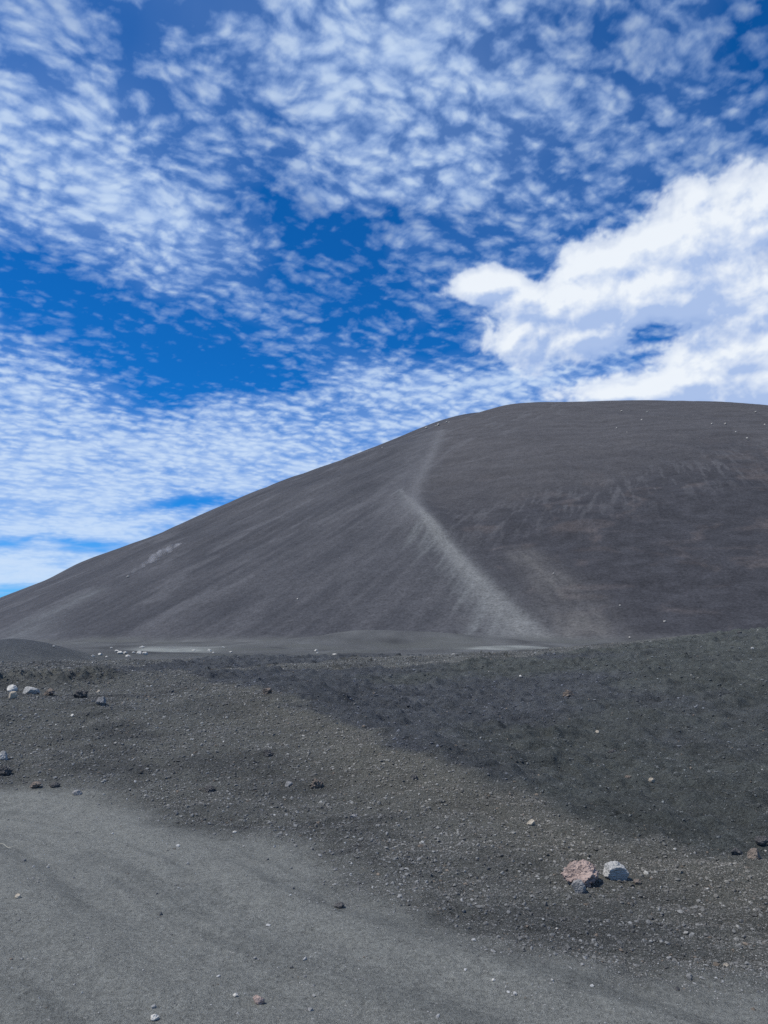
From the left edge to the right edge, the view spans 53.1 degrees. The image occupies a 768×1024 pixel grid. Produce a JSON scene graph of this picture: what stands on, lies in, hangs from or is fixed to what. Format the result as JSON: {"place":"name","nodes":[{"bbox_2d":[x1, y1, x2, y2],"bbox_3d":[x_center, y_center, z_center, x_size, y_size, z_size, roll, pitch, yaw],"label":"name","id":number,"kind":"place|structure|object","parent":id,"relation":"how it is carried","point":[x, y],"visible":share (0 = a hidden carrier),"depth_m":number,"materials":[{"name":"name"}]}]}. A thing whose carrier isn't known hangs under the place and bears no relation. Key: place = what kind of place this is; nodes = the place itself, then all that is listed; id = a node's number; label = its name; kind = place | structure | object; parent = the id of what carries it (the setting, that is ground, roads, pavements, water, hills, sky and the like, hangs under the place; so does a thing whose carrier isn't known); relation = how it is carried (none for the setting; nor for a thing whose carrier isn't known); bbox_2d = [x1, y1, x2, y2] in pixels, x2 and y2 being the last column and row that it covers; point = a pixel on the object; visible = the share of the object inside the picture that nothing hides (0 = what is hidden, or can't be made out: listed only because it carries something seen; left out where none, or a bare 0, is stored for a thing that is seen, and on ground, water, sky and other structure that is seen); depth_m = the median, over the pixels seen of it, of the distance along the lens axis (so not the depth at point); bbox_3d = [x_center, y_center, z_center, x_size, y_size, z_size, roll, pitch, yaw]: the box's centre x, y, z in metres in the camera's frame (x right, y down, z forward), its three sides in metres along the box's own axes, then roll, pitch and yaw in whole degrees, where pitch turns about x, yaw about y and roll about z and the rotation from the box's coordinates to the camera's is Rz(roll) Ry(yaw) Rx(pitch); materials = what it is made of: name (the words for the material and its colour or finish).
{"place":"outdoors","nodes":[
{"label":"outdoors","id":0,"kind":"place"},
{"bbox_2d":[37,630,656,659],"bbox_3d":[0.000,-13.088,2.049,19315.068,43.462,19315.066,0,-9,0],"label":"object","id":1,"kind":"structure","parent":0,"point":[367,642],"depth_m":86.67,"materials":[{"name":"grey soil"}]},
{"bbox_2d":[0,0,767,587],"bbox_3d":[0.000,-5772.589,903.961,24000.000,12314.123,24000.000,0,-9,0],"label":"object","id":2,"kind":"structure","parent":0,"point":[686,256],"depth_m":10856.86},
{"bbox_2d":[0,400,767,640],"bbox_3d":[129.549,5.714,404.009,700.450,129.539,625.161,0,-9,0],"label":"hill","id":3,"kind":"structure","parent":0,"point":[653,519],"depth_m":168.68,"materials":[{"name":"grey soil"}]},
{"bbox_2d":[398,488,580,638],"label":"footpath","id":4,"kind":"structure","parent":3,"relation":"on","point":[506,613],"depth_m":124.60,"materials":[{"name":"grey soil"}]},
{"bbox_2d":[0,784,767,1023],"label":"dirt track","id":5,"kind":"structure","parent":0,"point":[126,983],"depth_m":3.90,"materials":[{"name":"grey soil"}]},
{"bbox_2d":[29,781,41,787],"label":"stone","id":6,"kind":"object","parent":5,"relation":"on","point":[35,784],"visible":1,"depth_m":7.71,"materials":[{"name":"grey stone"}]},
{"bbox_2d":[72,790,81,795],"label":"stone","id":7,"kind":"object","parent":5,"relation":"on","point":[76,792],"visible":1,"depth_m":7.46,"materials":[{"name":"grey stone"}]},
{"bbox_2d":[151,1014,158,1020],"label":"stone","id":8,"kind":"object","parent":5,"relation":"on","point":[154,1017],"visible":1,"depth_m":3.19,"materials":[{"name":"white stone"}]},
{"bbox_2d":[253,995,264,1004],"bbox_3d":[-0.553,2.150,3.384,0.054,0.047,0.040,-1,-9,0],"label":"stone","id":9,"kind":"object","parent":5,"relation":"on","point":[258,1000],"visible":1,"depth_m":3.37,"materials":[{"name":"stone"}]},
{"bbox_2d":[334,902,344,907],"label":"stone","id":10,"kind":"object","parent":5,"relation":"on","point":[339,905],"visible":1,"depth_m":4.53,"materials":[{"name":"grey stone"}]},
{"bbox_2d":[0,628,767,1023],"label":"ground","id":11,"kind":"structure","parent":0,"point":[20,650],"depth_m":6.82,"materials":[{"name":"grey gravel"}]},
{"bbox_2d":[0,751,7,760],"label":"rock","id":12,"kind":"object","parent":11,"relation":"on","point":[3,755],"visible":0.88,"depth_m":8.70,"materials":[{"name":"grey stone"}]},
{"bbox_2d":[0,765,12,775],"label":"rock","id":13,"kind":"object","parent":11,"relation":"on","point":[5,770],"visible":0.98,"depth_m":8.16,"materials":[{"name":"grey stone"}]},
{"bbox_2d":[8,691,16,698],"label":"rock","id":14,"kind":"object","parent":11,"relation":"on","point":[13,694],"visible":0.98,"depth_m":11.62,"materials":[{"name":"grey stone"}]},
{"bbox_2d":[7,684,17,691],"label":"rock","id":15,"kind":"object","parent":11,"relation":"on","point":[12,687],"visible":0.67,"depth_m":12.86,"materials":[{"name":"grey stone"}]},
{"bbox_2d":[23,686,39,694],"bbox_3d":[-5.824,2.969,12.719,0.267,0.164,0.196,-5,-10,30],"label":"rock","id":16,"kind":"object","parent":11,"relation":"on","point":[30,690],"visible":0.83,"depth_m":12.65,"materials":[{"name":"grey stone"}]},
{"bbox_2d":[44,688,54,695],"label":"rock","id":17,"kind":"object","parent":11,"relation":"on","point":[50,691],"visible":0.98,"depth_m":12.57,"materials":[{"name":"grey stone"}]},
{"bbox_2d":[50,782,59,787],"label":"stone","id":18,"kind":"object","parent":11,"relation":"on","point":[54,784],"visible":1,"depth_m":7.74,"materials":[{"name":"grey stone"}]},
{"bbox_2d":[73,690,87,698],"bbox_3d":[-4.705,2.861,11.910,0.219,0.199,0.167,4,-10,-23],"label":"rock","id":19,"kind":"object","parent":11,"relation":"on","point":[80,694],"visible":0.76,"depth_m":11.87,"materials":[{"name":"grey stone"}]},
{"bbox_2d":[95,696,105,705],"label":"rock","id":20,"kind":"object","parent":11,"relation":"on","point":[101,701],"visible":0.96,"depth_m":11.13,"materials":[{"name":"grey stone"}]},
{"bbox_2d":[204,785,215,792],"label":"stone","id":21,"kind":"object","parent":11,"relation":"on","point":[209,788],"visible":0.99,"depth_m":7.53,"materials":[{"name":"grey stone"}]},
{"bbox_2d":[263,688,271,694],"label":"stone","id":22,"kind":"object","parent":11,"relation":"on","point":[267,690],"visible":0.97,"depth_m":11.87,"materials":[{"name":"grey stone"}]},
{"bbox_2d":[263,749,273,756],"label":"stone","id":23,"kind":"object","parent":11,"relation":"on","point":[267,753],"visible":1,"depth_m":8.50,"materials":[{"name":"grey stone"}]},
{"bbox_2d":[285,781,292,786],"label":"stone","id":24,"kind":"object","parent":11,"relation":"on","point":[288,783],"visible":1,"depth_m":7.58,"materials":[{"name":"grey stone"}]},
{"bbox_2d":[310,778,322,788],"bbox_3d":[-0.654,2.650,7.484,0.125,0.111,0.092,3,-9,1],"label":"stone","id":25,"kind":"object","parent":11,"relation":"on","point":[316,783],"visible":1,"depth_m":7.45,"materials":[{"name":"grey stone"}]},
{"bbox_2d":[410,774,417,779],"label":"stone","id":26,"kind":"object","parent":11,"relation":"on","point":[413,776],"visible":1,"depth_m":7.44,"materials":[{"name":"grey stone"}]},
{"bbox_2d":[527,819,534,825],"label":"stone","id":27,"kind":"object","parent":11,"relation":"on","point":[530,822],"visible":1,"depth_m":6.08,"materials":[{"name":"white stone"}]},
{"bbox_2d":[571,879,585,893],"bbox_3d":[1.216,2.340,4.795,0.089,0.095,0.060,-3,-9,19],"label":"rock","id":28,"kind":"object","parent":11,"relation":"on","point":[578,885],"visible":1,"depth_m":4.77,"materials":[{"name":"grey stone"}]},
{"bbox_2d":[560,859,598,887],"bbox_3d":[1.270,2.333,4.919,0.229,0.177,0.169,4,-10,-25],"label":"rock","id":29,"kind":"object","parent":11,"relation":"on","point":[585,872],"visible":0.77,"depth_m":4.90,"materials":[{"name":"pink stone"}]},
{"bbox_2d":[603,861,628,880],"bbox_3d":[1.503,2.336,4.981,0.154,0.140,0.114,1,-9,0],"label":"rock","id":30,"kind":"object","parent":11,"relation":"on","point":[615,870],"visible":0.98,"depth_m":4.94,"materials":[{"name":"grey stone"}]},
{"bbox_2d":[633,879,640,883],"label":"stone","id":31,"kind":"object","parent":11,"relation":"on","point":[637,881],"visible":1,"depth_m":4.90,"materials":[{"name":"beige stone"}]},
{"bbox_2d":[747,848,760,859],"bbox_3d":[2.512,2.328,5.218,0.076,0.088,0.061,-7,-12,39],"label":"stone","id":32,"kind":"object","parent":11,"relation":"on","point":[753,853],"visible":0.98,"depth_m":5.21,"materials":[{"name":"beige stone"}]},
{"bbox_2d":[106,627,767,858],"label":"ash slope","id":33,"kind":"structure","parent":0,"point":[527,743],"depth_m":11.14,"materials":[{"name":"grey gravel"}]},
{"bbox_2d":[562,689,573,696],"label":"stone","id":34,"kind":"object","parent":33,"relation":"on","point":[567,693],"visible":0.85,"depth_m":13.86,"materials":[{"name":"grey stone"}]},
{"bbox_2d":[730,847,742,855],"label":"stone","id":35,"kind":"object","parent":33,"relation":"on","point":[736,851],"visible":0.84,"depth_m":5.34,"materials":[{"name":"grey stone"}]},
{"bbox_2d":[755,836,767,844],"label":"stone","id":36,"kind":"object","parent":33,"relation":"on","point":[761,840],"visible":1,"depth_m":5.52,"materials":[{"name":"grey stone"}]}
]}

